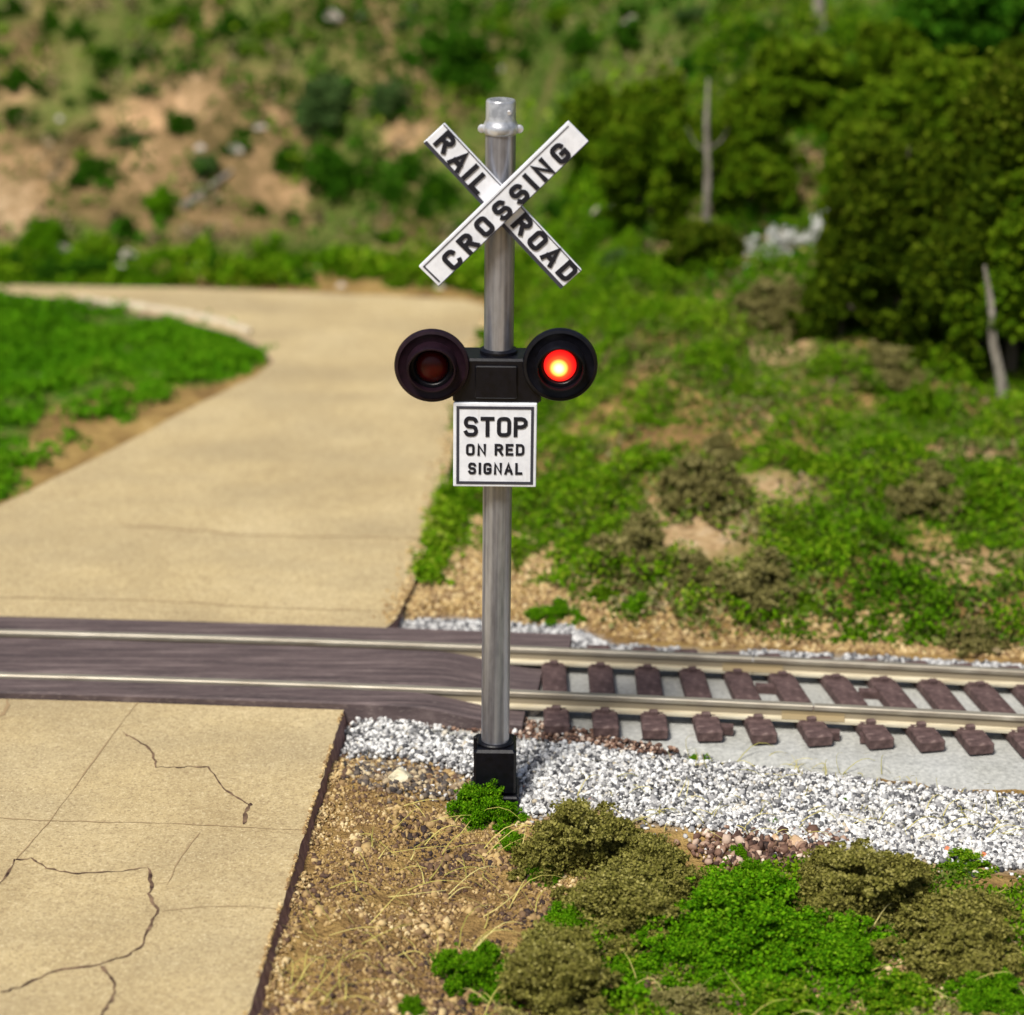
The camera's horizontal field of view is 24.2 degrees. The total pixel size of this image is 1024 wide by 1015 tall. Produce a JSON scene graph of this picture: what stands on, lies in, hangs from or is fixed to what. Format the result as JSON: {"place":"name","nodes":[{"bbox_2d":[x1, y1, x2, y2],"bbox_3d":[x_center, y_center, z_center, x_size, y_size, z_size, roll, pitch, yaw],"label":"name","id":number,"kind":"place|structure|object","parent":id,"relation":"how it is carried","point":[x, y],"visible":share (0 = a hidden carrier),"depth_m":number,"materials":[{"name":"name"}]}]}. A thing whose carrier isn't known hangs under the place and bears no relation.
{"place":"outdoors","nodes":[
{"label":"outdoors","id":0,"kind":"place"},
{"bbox_2d":[0,698,346,1014],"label":"road","id":1,"kind":"structure","parent":0,"point":[148,851],"depth_m":12.97,"materials":[{"name":"beige concrete"}]},
{"bbox_2d":[243,712,353,1014],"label":"dirt","id":2,"kind":"structure","parent":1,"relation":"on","point":[304,878],"depth_m":12.71,"materials":[{"name":"brown soil"}]},
{"bbox_2d":[0,285,483,627],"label":"road","id":3,"kind":"structure","parent":0,"point":[290,483],"depth_m":18.38,"materials":[{"name":"beige concrete"}]},
{"bbox_2d":[77,295,251,334],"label":"kerb","id":4,"kind":"structure","parent":3,"relation":"on","point":[200,316],"depth_m":23.18,"materials":[{"name":"concrete"}]},
{"bbox_2d":[0,0,1023,1014],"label":"ground","id":5,"kind":"structure","parent":0,"point":[252,177],"depth_m":25.35,"materials":[{"name":"soil"}]},
{"bbox_2d":[0,104,44,123],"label":"shrub","id":6,"kind":"object","parent":5,"relation":"on","point":[15,109],"visible":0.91,"depth_m":27.27,"materials":[{"name":"green plant"}]},
{"bbox_2d":[0,61,48,93],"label":"shrub","id":7,"kind":"object","parent":5,"relation":"on","point":[17,81],"visible":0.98,"depth_m":27.51,"materials":[{"name":"green plant"}]},
{"bbox_2d":[17,213,71,258],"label":"shrub","id":8,"kind":"object","parent":5,"relation":"on","point":[41,235],"visible":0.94,"depth_m":25.39,"materials":[{"name":"green plant"}]},
{"bbox_2d":[33,6,62,39],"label":"shrub","id":9,"kind":"object","parent":5,"relation":"on","point":[54,23],"visible":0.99,"depth_m":28.12,"materials":[{"name":"green plant"}]},
{"bbox_2d":[31,252,74,281],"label":"shrub","id":10,"kind":"object","parent":5,"relation":"on","point":[51,268],"visible":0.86,"depth_m":24.57,"materials":[{"name":"green plant"}]},
{"bbox_2d":[59,14,101,44],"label":"shrub","id":11,"kind":"object","parent":5,"relation":"on","point":[78,27],"visible":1,"depth_m":27.95,"materials":[{"name":"green plant"}]},
{"bbox_2d":[66,255,113,280],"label":"shrub","id":12,"kind":"object","parent":5,"relation":"on","point":[79,266],"visible":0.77,"depth_m":24.61,"materials":[{"name":"green plant"}]},
{"bbox_2d":[65,154,119,186],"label":"shrub","id":13,"kind":"object","parent":5,"relation":"on","point":[91,162],"visible":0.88,"depth_m":26.35,"materials":[{"name":"green plant"}]},
{"bbox_2d":[0,288,276,503],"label":"grass","id":14,"kind":"structure","parent":5,"relation":"on","point":[206,346],"depth_m":21.62,"materials":[{"name":"green plant"}]},
{"bbox_2d":[138,183,185,224],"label":"shrub","id":15,"kind":"object","parent":5,"relation":"on","point":[158,201],"visible":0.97,"depth_m":25.81,"materials":[{"name":"green plant"}]},
{"bbox_2d":[148,4,200,30],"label":"shrub","id":16,"kind":"object","parent":5,"relation":"on","point":[162,20],"visible":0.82,"depth_m":28.21,"materials":[{"name":"green plant"}]},
{"bbox_2d":[164,112,199,134],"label":"shrub","id":17,"kind":"object","parent":5,"relation":"on","point":[179,122],"visible":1,"depth_m":26.82,"materials":[{"name":"green plant"}]},
{"bbox_2d":[190,153,220,179],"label":"shrub","id":18,"kind":"object","parent":5,"relation":"on","point":[209,165],"visible":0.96,"depth_m":26.27,"materials":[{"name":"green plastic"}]},
{"bbox_2d":[201,8,252,40],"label":"shrub","id":19,"kind":"object","parent":5,"relation":"on","point":[235,16],"visible":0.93,"depth_m":27.92,"materials":[{"name":"green plant"}]},
{"bbox_2d":[253,8,318,41],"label":"shrub","id":20,"kind":"object","parent":5,"relation":"on","point":[283,23],"visible":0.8,"depth_m":27.93,"materials":[{"name":"green plant"}]},
{"bbox_2d":[269,148,306,174],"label":"shrub","id":21,"kind":"object","parent":5,"relation":"on","point":[283,162],"visible":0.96,"depth_m":26.51,"materials":[{"name":"green plant"}]},
{"bbox_2d":[288,67,352,143],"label":"shrub","id":22,"kind":"object","parent":5,"relation":"on","point":[315,98],"visible":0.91,"depth_m":26.97,"materials":[{"name":"green plant"}]},
{"bbox_2d":[0,60,649,301],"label":"weeds","id":23,"kind":"object","parent":5,"relation":"on","point":[239,266],"visible":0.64,"depth_m":24.61,"materials":[{"name":"green plant"}]},
{"bbox_2d":[304,127,380,204],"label":"shrub","id":24,"kind":"object","parent":5,"relation":"on","point":[336,169],"visible":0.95,"depth_m":26.36,"materials":[{"name":"green plant"}]},
{"bbox_2d":[364,77,416,124],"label":"shrub","id":25,"kind":"object","parent":5,"relation":"on","point":[386,95],"visible":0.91,"depth_m":27.11,"materials":[{"name":"green plant"}]},
{"bbox_2d":[234,794,564,1014],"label":"dry grass","id":26,"kind":"structure","parent":5,"relation":"on","point":[433,835],"depth_m":12.42,"materials":[{"name":"plant"}]},
{"bbox_2d":[387,145,436,183],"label":"shrub","id":27,"kind":"object","parent":5,"relation":"on","point":[408,168],"visible":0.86,"depth_m":26.45,"materials":[{"name":"green plant"}]},
{"bbox_2d":[372,315,483,622],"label":"dirt","id":28,"kind":"structure","parent":5,"relation":"on","point":[403,595],"depth_m":16.56,"materials":[{"name":"brown soil"}]},
{"bbox_2d":[411,170,463,218],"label":"shrub","id":29,"kind":"object","parent":5,"relation":"on","point":[441,182],"visible":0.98,"depth_m":26.10,"materials":[{"name":"green plant"}]},
{"bbox_2d":[430,27,500,91],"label":"shrub","id":30,"kind":"object","parent":5,"relation":"on","point":[458,65],"visible":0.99,"depth_m":27.37,"materials":[{"name":"green plant"}]},
{"bbox_2d":[406,321,526,585],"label":"weeds","id":31,"kind":"object","parent":5,"relation":"on","point":[435,541],"visible":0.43,"depth_m":17.27,"materials":[{"name":"green plant"}]},
{"bbox_2d":[444,778,529,834],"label":"bush","id":32,"kind":"object","parent":5,"relation":"on","point":[472,802],"visible":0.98,"depth_m":13.57,"materials":[{"name":"green plant"}]},
{"bbox_2d":[394,97,597,807],"bbox_3d":[-0.093,-0.164,13.136,1.093,4.143,0.400,1,20,0],"label":"railroad crossing signal","id":33,"kind":"object","parent":5,"relation":"on","point":[497,385],"visible":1,"depth_m":12.83,"materials":[{"name":"metal"}]},
{"bbox_2d":[473,5,520,40],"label":"shrub","id":34,"kind":"object","parent":5,"relation":"on","point":[502,27],"visible":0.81,"depth_m":27.96,"materials":[{"name":"green plant"}]},
{"bbox_2d":[0,0,1023,326],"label":"undergrowth","id":35,"kind":"object","parent":5,"relation":"on","point":[350,142],"visible":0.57,"depth_m":27.01,"materials":[{"name":"green plant"}]},
{"bbox_2d":[522,596,586,629],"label":"bush","id":36,"kind":"object","parent":5,"relation":"on","point":[559,607],"visible":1,"depth_m":16.20,"materials":[{"name":"green plant"}]},
{"bbox_2d":[543,899,582,929],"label":"bush","id":37,"kind":"object","parent":5,"relation":"on","point":[567,916],"visible":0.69,"depth_m":12.48,"materials":[{"name":"green plant"}]},
{"bbox_2d":[506,796,647,902],"bbox_3d":[0.382,1.793,12.969,0.825,0.470,0.886,11,23,27],"label":"bush","id":38,"kind":"object","parent":5,"relation":"on","point":[577,830],"visible":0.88,"depth_m":12.91,"materials":[{"name":"green plant"}]},
{"bbox_2d":[559,17,597,56],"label":"shrub","id":39,"kind":"object","parent":5,"relation":"on","point":[583,38],"visible":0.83,"depth_m":25.41,"materials":[{"name":"green plant"}]},
{"bbox_2d":[555,82,615,161],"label":"tree","id":40,"kind":"object","parent":5,"relation":"on","point":[583,106],"visible":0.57,"depth_m":24.13,"materials":[{"name":"green plant"}]},
{"bbox_2d":[591,953,652,989],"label":"bush","id":41,"kind":"object","parent":5,"relation":"on","point":[619,967],"visible":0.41,"depth_m":12.11,"materials":[{"name":"green plant"}]},
{"bbox_2d":[579,510,673,589],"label":"bush","id":42,"kind":"object","parent":5,"relation":"on","point":[637,536],"visible":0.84,"depth_m":16.65,"materials":[{"name":"plant"}]},
{"bbox_2d":[607,17,646,47],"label":"shrub","id":43,"kind":"object","parent":5,"relation":"on","point":[628,38],"visible":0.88,"depth_m":24.62,"materials":[{"name":"green plant"}]},
{"bbox_2d":[561,851,696,964],"bbox_3d":[0.617,2.040,12.605,0.766,0.346,0.999,0,20,-1],"label":"bush","id":44,"kind":"object","parent":5,"relation":"on","point":[610,892],"visible":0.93,"depth_m":12.43,"materials":[{"name":"green plant"}]},
{"bbox_2d":[589,828,716,900],"bbox_3d":[0.775,1.907,12.881,0.653,0.328,0.670,-12,23,-29],"label":"bush","id":45,"kind":"object","parent":5,"relation":"on","point":[660,853],"visible":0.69,"depth_m":12.81,"materials":[{"name":"green plant"}]},
{"bbox_2d":[587,62,721,231],"bbox_3d":[1.344,-3.371,22.673,1.272,1.633,1.028,0,20,0],"label":"tree","id":46,"kind":"object","parent":5,"relation":"on","point":[646,136],"visible":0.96,"depth_m":22.43,"materials":[{"name":"green plant"}]},
{"bbox_2d":[339,716,1023,877],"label":"ballast","id":47,"kind":"structure","parent":5,"relation":"on","point":[547,770],"depth_m":13.77,"materials":[{"name":"grey gravel"}]},
{"bbox_2d":[673,822,848,870],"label":"pebbles","id":48,"kind":"object","parent":47,"relation":"on","point":[753,845],"visible":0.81,"depth_m":13.23,"materials":[{"name":"beige stone"}]},
{"bbox_2d":[544,735,1023,844],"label":"gravel","id":49,"kind":"structure","parent":47,"relation":"on","point":[659,810],"depth_m":13.58,"materials":[{"name":"grey gravel"}]},
{"bbox_2d":[346,667,1023,789],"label":"roadbed","id":50,"kind":"structure","parent":5,"relation":"on","point":[953,764],"depth_m":14.40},
{"bbox_2d":[0,678,524,730],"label":"crossing panel","id":51,"kind":"object","parent":50,"relation":"on","point":[430,709],"visible":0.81,"depth_m":14.72,"materials":[{"name":"brown wood"}]},
{"bbox_2d":[0,637,541,689],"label":"crossing panel","id":52,"kind":"object","parent":50,"relation":"on","point":[253,662],"visible":0.66,"depth_m":15.21,"materials":[{"name":"brown wood"}]},
{"bbox_2d":[0,616,571,668],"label":"crossing panel","id":53,"kind":"object","parent":50,"relation":"on","point":[285,630],"visible":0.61,"depth_m":15.69,"materials":[{"name":"brown wood"}]},
{"bbox_2d":[0,629,1023,757],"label":"railway track","id":54,"kind":"structure","parent":50,"relation":"on","point":[601,702],"depth_m":14.93,"materials":[{"name":"silver metal"}]},
{"bbox_2d":[347,717,679,756],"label":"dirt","id":55,"kind":"structure","parent":50,"relation":"on","point":[529,727],"depth_m":14.47,"materials":[{"name":"gravel"}]},
{"bbox_2d":[625,921,748,989],"bbox_3d":[0.853,2.251,12.241,0.724,0.227,0.585,8,21,21],"label":"bush","id":56,"kind":"object","parent":5,"relation":"on","point":[674,946],"visible":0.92,"depth_m":12.15,"materials":[{"name":"green plant"}]},
{"bbox_2d":[644,981,731,1014],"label":"bush","id":57,"kind":"object","parent":5,"relation":"on","point":[691,1005],"visible":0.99,"depth_m":11.80,"materials":[{"name":"plant"}]},
{"bbox_2d":[660,547,719,591],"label":"bush","id":58,"kind":"object","parent":5,"relation":"on","point":[692,559],"visible":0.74,"depth_m":16.53,"materials":[{"name":"green plant"}]},
{"bbox_2d":[652,446,754,528],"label":"bush","id":59,"kind":"object","parent":5,"relation":"on","point":[700,481],"visible":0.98,"depth_m":17.41,"materials":[{"name":"green plant"}]},
{"bbox_2d":[659,219,747,273],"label":"bush","id":60,"kind":"object","parent":5,"relation":"on","point":[693,238],"visible":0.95,"depth_m":21.65,"materials":[{"name":"green plant"}]},
{"bbox_2d":[686,78,729,222],"bbox_3d":[1.797,-3.180,22.037,0.406,1.556,0.103,0,20,0],"label":"dead tree","id":61,"kind":"object","parent":5,"relation":"on","point":[706,214],"visible":0.88,"depth_m":22.00,"materials":[{"name":"grey wood"}]},
{"bbox_2d":[398,617,1023,668],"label":"ballast","id":62,"kind":"structure","parent":5,"relation":"on","point":[581,638],"depth_m":15.90,"materials":[{"name":"grey gravel"}]},
{"bbox_2d":[679,29,745,73],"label":"shrub","id":63,"kind":"object","parent":5,"relation":"on","point":[687,62],"visible":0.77,"depth_m":23.56,"materials":[{"name":"green plant"}]},
{"bbox_2d":[419,0,1023,651],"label":"grass","id":64,"kind":"structure","parent":5,"relation":"on","point":[891,436],"depth_m":18.59,"materials":[{"name":"green plant"}]},
{"bbox_2d":[700,430,747,462],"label":"bush","id":65,"kind":"object","parent":5,"relation":"on","point":[713,442],"visible":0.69,"depth_m":18.15,"materials":[{"name":"green plant"}]},
{"bbox_2d":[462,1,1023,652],"bbox_3d":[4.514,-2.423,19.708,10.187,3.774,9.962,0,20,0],"label":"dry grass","id":66,"kind":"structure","parent":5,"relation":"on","point":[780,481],"depth_m":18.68,"materials":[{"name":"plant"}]},
{"bbox_2d":[686,72,811,213],"bbox_3d":[2.273,-3.304,22.069,1.074,1.420,0.963,-14,24,-34],"label":"tree","id":67,"kind":"object","parent":5,"relation":"on","point":[750,152],"visible":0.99,"depth_m":21.86,"materials":[{"name":"green plant"}]},
{"bbox_2d":[588,855,912,1014],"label":"ground cover","id":68,"kind":"object","parent":5,"relation":"on","point":[630,988],"visible":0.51,"depth_m":12.08,"materials":[{"name":"green plant"}]},
{"bbox_2d":[667,862,835,980],"bbox_3d":[1.271,2.090,12.422,0.956,0.385,0.891,18,26,40],"label":"bush","id":69,"kind":"object","parent":5,"relation":"on","point":[739,914],"visible":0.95,"depth_m":12.30,"materials":[{"name":"green plant"}]},
{"bbox_2d":[697,545,806,627],"bbox_3d":[1.657,0.482,16.416,0.754,0.421,0.818,7,21,19],"label":"bush","id":70,"kind":"object","parent":5,"relation":"on","point":[750,582],"visible":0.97,"depth_m":16.26,"materials":[{"name":"green plant"}]},
{"bbox_2d":[728,6,779,42],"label":"shrub","id":71,"kind":"object","parent":5,"relation":"on","point":[765,31],"visible":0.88,"depth_m":23.59,"materials":[{"name":"green plant"}]},
{"bbox_2d":[486,850,1023,1014],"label":"ground cover","id":72,"kind":"object","parent":5,"relation":"on","point":[640,1004],"visible":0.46,"depth_m":12.14,"materials":[{"name":"green plant"}]},
{"bbox_2d":[494,855,1023,1014],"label":"weeds","id":73,"kind":"object","parent":5,"relation":"on","point":[950,1010],"visible":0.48,"depth_m":12.06,"materials":[{"name":"green plant"}]},
{"bbox_2d":[500,889,1023,1014],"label":"dry grass","id":74,"kind":"structure","parent":5,"relation":"on","point":[817,981],"depth_m":11.94,"materials":[{"name":"plant"}]},
{"bbox_2d":[728,271,808,344],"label":"bush","id":75,"kind":"object","parent":5,"relation":"on","point":[772,308],"visible":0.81,"depth_m":20.65,"materials":[{"name":"green plant"}]},
{"bbox_2d":[743,224,811,266],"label":"flowering bush","id":76,"kind":"object","parent":5,"relation":"on","point":[773,234],"visible":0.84,"depth_m":21.65,"materials":[{"name":"white plant"}]},
{"bbox_2d":[724,973,857,1014],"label":"bush","id":77,"kind":"object","parent":5,"relation":"on","point":[796,989],"visible":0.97,"depth_m":11.83,"materials":[{"name":"green plant"}]},
{"bbox_2d":[738,35,856,125],"bbox_3d":[2.682,-4.079,23.126,1.359,0.961,1.019,0,20,0],"label":"tree","id":78,"kind":"object","parent":5,"relation":"on","point":[812,80],"visible":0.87,"depth_m":22.87,"materials":[{"name":"green plant"}]},
{"bbox_2d":[779,903,892,990],"bbox_3d":[1.670,2.212,12.316,0.676,0.274,0.652,12,23,29],"label":"bush","id":79,"kind":"object","parent":5,"relation":"on","point":[845,945],"visible":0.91,"depth_m":12.16,"materials":[{"name":"green plant"}]},
{"bbox_2d":[786,212,903,342],"bbox_3d":[2.842,-1.989,20.406,1.031,1.360,0.803,0,20,0],"label":"tree","id":80,"kind":"object","parent":5,"relation":"on","point":[829,262],"visible":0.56,"depth_m":20.31,"materials":[{"name":"green plant"}]},
{"bbox_2d":[810,110,894,244],"bbox_3d":[3.140,-2.821,21.522,0.854,1.548,0.628,-5,21,-15],"label":"tree","id":81,"kind":"object","parent":5,"relation":"on","point":[844,133],"visible":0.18,"depth_m":21.25,"materials":[{"name":"green plant"}]},
{"bbox_2d":[785,837,938,962],"bbox_3d":[1.874,1.977,12.607,0.924,0.440,0.992,1,20,4],"label":"bush","id":82,"kind":"object","parent":5,"relation":"on","point":[834,877],"visible":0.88,"depth_m":12.54,"materials":[{"name":"green plant"}]},
{"bbox_2d":[826,340,939,392],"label":"bush","id":83,"kind":"object","parent":5,"relation":"on","point":[895,373],"visible":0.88,"depth_m":19.64,"materials":[{"name":"plant"}]},
{"bbox_2d":[819,111,954,353],"bbox_3d":[3.350,-2.344,20.259,1.544,2.068,1.240,0,20,0],"label":"tree","id":84,"kind":"object","parent":5,"relation":"on","point":[885,204],"visible":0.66,"depth_m":19.93,"materials":[{"name":"green plant"}]},
{"bbox_2d":[847,19,931,86],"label":"tree","id":85,"kind":"object","parent":5,"relation":"on","point":[876,43],"visible":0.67,"depth_m":22.89,"materials":[{"name":"green plant"}]},
{"bbox_2d":[854,967,938,1014],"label":"bush","id":86,"kind":"object","parent":5,"relation":"on","point":[910,982],"visible":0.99,"depth_m":11.88,"materials":[{"name":"green plant"}]},
{"bbox_2d":[816,45,1018,143],"bbox_3d":[3.980,-3.736,22.501,2.153,1.191,1.491,0,20,0],"label":"tree","id":87,"kind":"object","parent":5,"relation":"on","point":[928,83],"visible":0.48,"depth_m":22.13,"materials":[{"name":"green plant"}]},
{"bbox_2d":[895,380,947,424],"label":"bush","id":88,"kind":"object","parent":5,"relation":"on","point":[920,401],"visible":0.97,"depth_m":18.98,"materials":[{"name":"green plant"}]},
{"bbox_2d":[879,458,969,528],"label":"bush","id":89,"kind":"object","parent":5,"relation":"on","point":[914,496],"visible":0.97,"depth_m":17.34,"materials":[{"name":"plant"}]},
{"bbox_2d":[860,857,1023,935],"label":"weeds","id":90,"kind":"object","parent":5,"relation":"on","point":[950,872],"visible":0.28,"depth_m":12.94,"materials":[{"name":"green plant"}]},
{"bbox_2d":[875,0,1023,63],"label":"tree","id":91,"kind":"object","parent":5,"relation":"on","point":[981,27],"visible":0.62,"depth_m":22.99,"materials":[{"name":"green plant"}]},
{"bbox_2d":[885,883,1023,984],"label":"bush","id":92,"kind":"object","parent":5,"relation":"on","point":[971,929],"visible":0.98,"depth_m":12.21,"materials":[{"name":"green plant"}]},
{"bbox_2d":[896,42,1023,380],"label":"tree","id":93,"kind":"object","parent":5,"relation":"on","point":[986,146],"visible":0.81,"depth_m":19.34,"materials":[{"name":"green plant"}]},
{"bbox_2d":[937,847,1002,880],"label":"bush","id":94,"kind":"object","parent":5,"relation":"on","point":[966,854],"visible":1,"depth_m":13.06,"materials":[{"name":"green plant"}]},
{"bbox_2d":[932,165,1023,377],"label":"tree","id":95,"kind":"object","parent":5,"relation":"on","point":[1005,279],"visible":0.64,"depth_m":19.22,"materials":[{"name":"green plant"}]},
{"bbox_2d":[941,967,1023,1014],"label":"bush","id":96,"kind":"object","parent":5,"relation":"on","point":[988,993],"visible":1,"depth_m":11.89,"materials":[{"name":"green plant"}]},
{"bbox_2d":[967,478,1019,521],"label":"bush","id":97,"kind":"object","parent":5,"relation":"on","point":[982,491],"visible":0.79,"depth_m":17.44,"materials":[{"name":"green plant"}]},
{"bbox_2d":[983,265,1008,399],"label":"dead tree","id":98,"kind":"object","parent":5,"relation":"on","point":[1000,374],"visible":0.81,"depth_m":19.26,"materials":[{"name":"grey wood"}]},
{"bbox_2d":[258,751,1023,1014],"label":"dirt","id":99,"kind":"structure","parent":0,"point":[424,927],"depth_m":12.65,"materials":[{"name":"brown soil"}]},
{"bbox_2d":[343,756,473,806],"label":"pebbles","id":100,"kind":"object","parent":99,"relation":"on","point":[413,781],"visible":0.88,"depth_m":13.95,"materials":[{"name":"beige gravel"}]},
{"bbox_2d":[429,937,512,1005],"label":"bush","id":101,"kind":"object","parent":99,"relation":"on","point":[477,969],"visible":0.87,"depth_m":11.91,"materials":[{"name":"green plant"}]},
{"bbox_2d":[488,919,623,1014],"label":"bush","id":102,"kind":"object","parent":99,"relation":"on","point":[550,962],"visible":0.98,"depth_m":11.77,"materials":[{"name":"green plant"}]},
{"bbox_2d":[403,515,1023,659],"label":"dirt","id":103,"kind":"structure","parent":0,"point":[463,578],"depth_m":16.21,"materials":[{"name":"beige soil"}]},
{"bbox_2d":[939,613,1014,657],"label":"bush","id":104,"kind":"object","parent":103,"relation":"on","point":[973,644],"visible":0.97,"depth_m":15.84,"materials":[{"name":"green plant"}]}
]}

